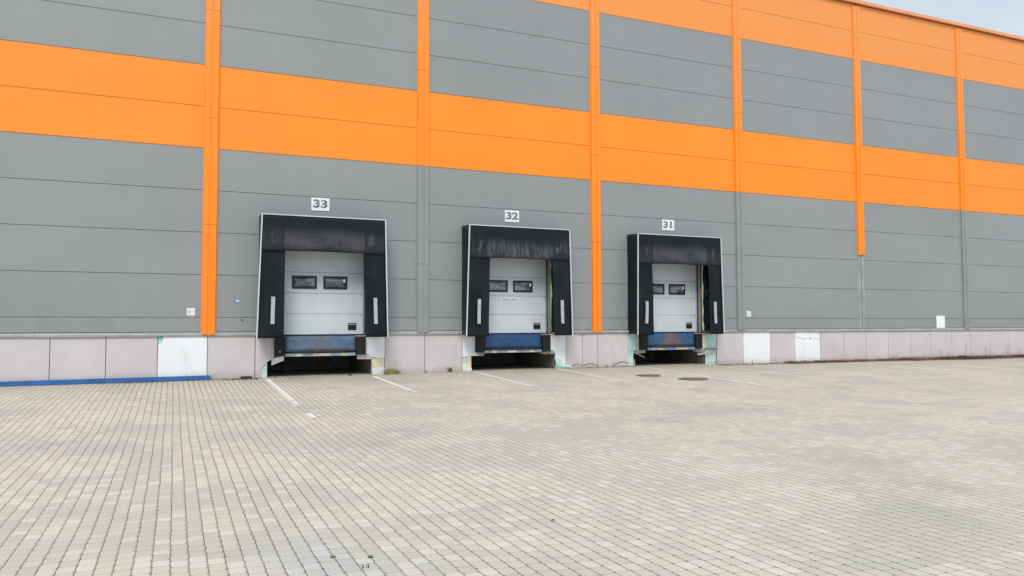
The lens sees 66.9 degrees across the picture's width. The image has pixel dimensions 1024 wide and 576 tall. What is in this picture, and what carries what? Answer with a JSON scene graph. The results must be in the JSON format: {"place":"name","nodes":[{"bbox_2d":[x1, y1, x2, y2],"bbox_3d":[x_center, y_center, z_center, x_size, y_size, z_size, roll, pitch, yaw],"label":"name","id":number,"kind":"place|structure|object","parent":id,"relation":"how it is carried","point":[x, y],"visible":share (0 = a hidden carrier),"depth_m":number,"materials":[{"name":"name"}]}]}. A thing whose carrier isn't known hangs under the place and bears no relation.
{"place":"outdoors","nodes":[
{"label":"outdoors","id":0,"kind":"place"},
{"bbox_2d":[0,357,1023,575],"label":"pavement","id":1,"kind":"structure","parent":0,"point":[894,468],"depth_m":8.94,"materials":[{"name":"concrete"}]},
{"bbox_2d":[0,375,210,386],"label":"steel rail","id":2,"kind":"object","parent":1,"relation":"on","point":[89,381],"visible":1,"depth_m":19.73,"materials":[{"name":"blue metal"}]},
{"bbox_2d":[240,376,251,378],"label":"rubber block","id":3,"kind":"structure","parent":1,"relation":"on","point":[244,377],"depth_m":21.09,"materials":[{"name":"black rubber"}]},
{"bbox_2d":[265,379,316,417],"bbox_3d":[-5.022,2.409,17.334,0.130,0.237,8.250,1,-3,-24],"label":"painted ground line","id":4,"kind":"object","parent":1,"relation":"on","point":[285,394],"visible":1,"depth_m":17.49,"materials":[{"name":"white paint"}]},
{"bbox_2d":[382,359,400,374],"bbox_3d":[-3.503,2.299,22.715,0.684,0.462,0.339,1,-3,-24],"label":"grass tuft","id":5,"kind":"object","parent":1,"relation":"on","point":[391,372],"visible":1,"depth_m":22.64,"materials":[{"name":"plant"}]},
{"bbox_2d":[372,376,424,395],"bbox_3d":[-2.422,2.463,18.715,0.130,0.234,7.502,1,-3,-24],"label":"painted ground line","id":6,"kind":"object","parent":1,"relation":"on","point":[395,384],"visible":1,"depth_m":20.03,"materials":[{"name":"white paint"}]},
{"bbox_2d":[475,372,534,386],"bbox_3d":[0.219,2.523,20.523,0.120,0.243,6.701,1,-3,-24],"label":"painted ground line","id":7,"kind":"object","parent":1,"relation":"on","point":[504,379],"visible":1,"depth_m":21.42,"materials":[{"name":"white paint"}]},
{"bbox_2d":[0,0,1023,381],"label":"warehouse","id":8,"kind":"structure","parent":1,"relation":"on","point":[842,178],"depth_m":24.73,"materials":[{"name":"metal"}]},
{"bbox_2d":[187,308,194,316],"bbox_3d":[-8.598,0.658,20.738,0.200,0.247,0.011,1,-3,-24],"label":"no smoking sign","id":9,"kind":"object","parent":8,"relation":"attached to","point":[190,312],"visible":1,"depth_m":20.74,"materials":[{"name":"white plastic"}]},
{"bbox_2d":[274,335,365,356],"bbox_3d":[-5.947,1.703,23.208,2.550,0.580,2.722,1,-3,-24],"label":"dock leveller","id":10,"kind":"object","parent":8,"relation":"attached to","point":[313,345],"visible":0.94,"depth_m":22.03,"materials":[{"name":"blue metal"}]},
{"bbox_2d":[311,197,329,210],"bbox_3d":[-5.498,-2.400,22.240,0.510,0.370,0.018,1,-3,-24],"label":"number sign","id":11,"kind":"object","parent":8,"relation":"attached to","point":[319,204],"visible":1,"depth_m":22.23,"materials":[{"name":"white plastic"}]},
{"bbox_2d":[256,213,388,337],"bbox_3d":[-5.332,-0.299,21.847,3.616,3.395,0.684,1,-3,-24],"label":"dock shelter","id":12,"kind":"object","parent":8,"relation":"attached to","point":[280,235],"visible":1,"depth_m":21.52,"materials":[{"name":"fabric"}]},
{"bbox_2d":[284,251,363,334],"bbox_3d":[-5.530,0.127,22.343,2.550,2.458,0.117,1,-3,-24],"label":"dock door","id":13,"kind":"structure","parent":8,"relation":"in","point":[324,291],"depth_m":22.37,"materials":[{"name":"silver metal"}]},
{"bbox_2d":[505,210,518,222],"bbox_3d":[0.000,-2.279,24.640,0.490,0.370,0.018,1,-3,-24],"label":"number sign","id":14,"kind":"object","parent":8,"relation":"attached to","point":[511,216],"visible":1,"depth_m":24.63,"materials":[{"name":"white plastic"}]},
{"bbox_2d":[475,334,550,352],"bbox_3d":[-0.468,1.804,25.603,2.550,0.580,2.715,1,-3,-24],"label":"dock leveller","id":15,"kind":"object","parent":8,"relation":"on","point":[503,343],"visible":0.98,"depth_m":24.41,"materials":[{"name":"blue metal"}]},
{"bbox_2d":[459,224,572,336],"bbox_3d":[0.135,-0.199,24.234,3.643,3.395,0.684,1,-3,-24],"label":"dock shelter","id":16,"kind":"object","parent":8,"relation":"attached to","point":[482,245],"visible":1,"depth_m":23.86,"materials":[{"name":"fabric"}]},
{"bbox_2d":[489,258,546,333],"bbox_3d":[-0.050,0.228,24.736,2.550,2.458,0.117,1,-3,-24],"label":"dock door","id":17,"kind":"structure","parent":8,"relation":"in","point":[517,294],"depth_m":24.82,"materials":[{"name":"silver metal"}]},
{"bbox_2d":[662,219,673,230],"bbox_3d":[5.447,-2.192,27.018,0.500,0.375,0.018,1,-3,-24],"label":"number sign","id":18,"kind":"object","parent":8,"relation":"attached to","point":[668,225],"visible":1,"depth_m":27.01,"materials":[{"name":"white plastic"}]},
{"bbox_2d":[639,332,702,349],"bbox_3d":[4.993,1.904,27.987,2.550,0.580,2.715,1,-3,-24],"label":"dock leveller","id":19,"kind":"object","parent":8,"relation":"on","point":[669,341],"visible":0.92,"depth_m":26.79,"materials":[{"name":"blue metal"}]},
{"bbox_2d":[652,264,696,332],"bbox_3d":[5.412,0.328,27.120,2.550,2.458,0.117,1,-3,-24],"label":"dock door","id":20,"kind":"structure","parent":8,"relation":"in","point":[674,285],"depth_m":27.24,"materials":[{"name":"silver metal"}]},
{"bbox_2d":[627,233,724,334],"bbox_3d":[5.596,-0.099,26.618,3.643,3.395,0.684,1,-3,-24],"label":"dock shelter","id":21,"kind":"object","parent":8,"relation":"attached to","point":[645,251],"visible":1,"depth_m":26.25,"materials":[{"name":"fabric"}]},
{"bbox_2d":[936,315,944,327],"bbox_3d":[17.848,1.407,32.266,0.525,0.535,0.019,1,-3,-24],"label":"blank plate","id":22,"kind":"object","parent":8,"relation":"attached to","point":[940,321],"visible":1,"depth_m":32.26,"materials":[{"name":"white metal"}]},
{"bbox_2d":[0,354,1023,387],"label":"curb","id":23,"kind":"structure","parent":1,"relation":"on","point":[942,358],"depth_m":30.73,"materials":[{"name":"grey concrete"}]},
{"bbox_2d":[560,369,639,384],"bbox_3d":[2.758,2.577,22.068,0.120,0.234,6.301,1,-3,-24],"label":"painted ground line","id":24,"kind":"object","parent":1,"relation":"on","point":[598,376],"visible":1,"depth_m":22.60,"materials":[{"name":"white paint"}]},
{"bbox_2d":[636,374,660,376],"bbox_3d":[4.063,2.612,23.063,0.740,0.044,0.740,1,-3,-24],"label":"manhole cover","id":25,"kind":"object","parent":1,"relation":"on","point":[647,375],"visible":0.95,"depth_m":22.87,"materials":[{"name":"metal"}]},
{"bbox_2d":[678,378,707,380],"bbox_3d":[5.173,2.610,22.172,0.860,0.044,0.860,1,-3,-24],"label":"manhole cover","id":26,"kind":"object","parent":1,"relation":"on","point":[696,379],"visible":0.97,"depth_m":21.86,"materials":[{"name":"metal"}]},
{"bbox_2d":[647,367,772,386],"bbox_3d":[6.093,2.598,22.214,0.120,0.281,8.101,1,-3,-24],"label":"painted ground line","id":27,"kind":"object","parent":1,"relation":"on","point":[707,376],"visible":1,"depth_m":22.97,"materials":[{"name":"white paint"}]},
{"bbox_2d":[722,366,841,381],"bbox_3d":[8.588,2.675,23.794,0.120,0.222,6.802,1,-3,-23],"label":"painted ground line","id":28,"kind":"object","parent":1,"relation":"on","point":[784,374],"visible":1,"depth_m":24.00,"materials":[{"name":"white paint"}]},
{"bbox_2d":[861,0,1023,36],"label":"sky","id":29,"kind":"structure","parent":0,"point":[1005,16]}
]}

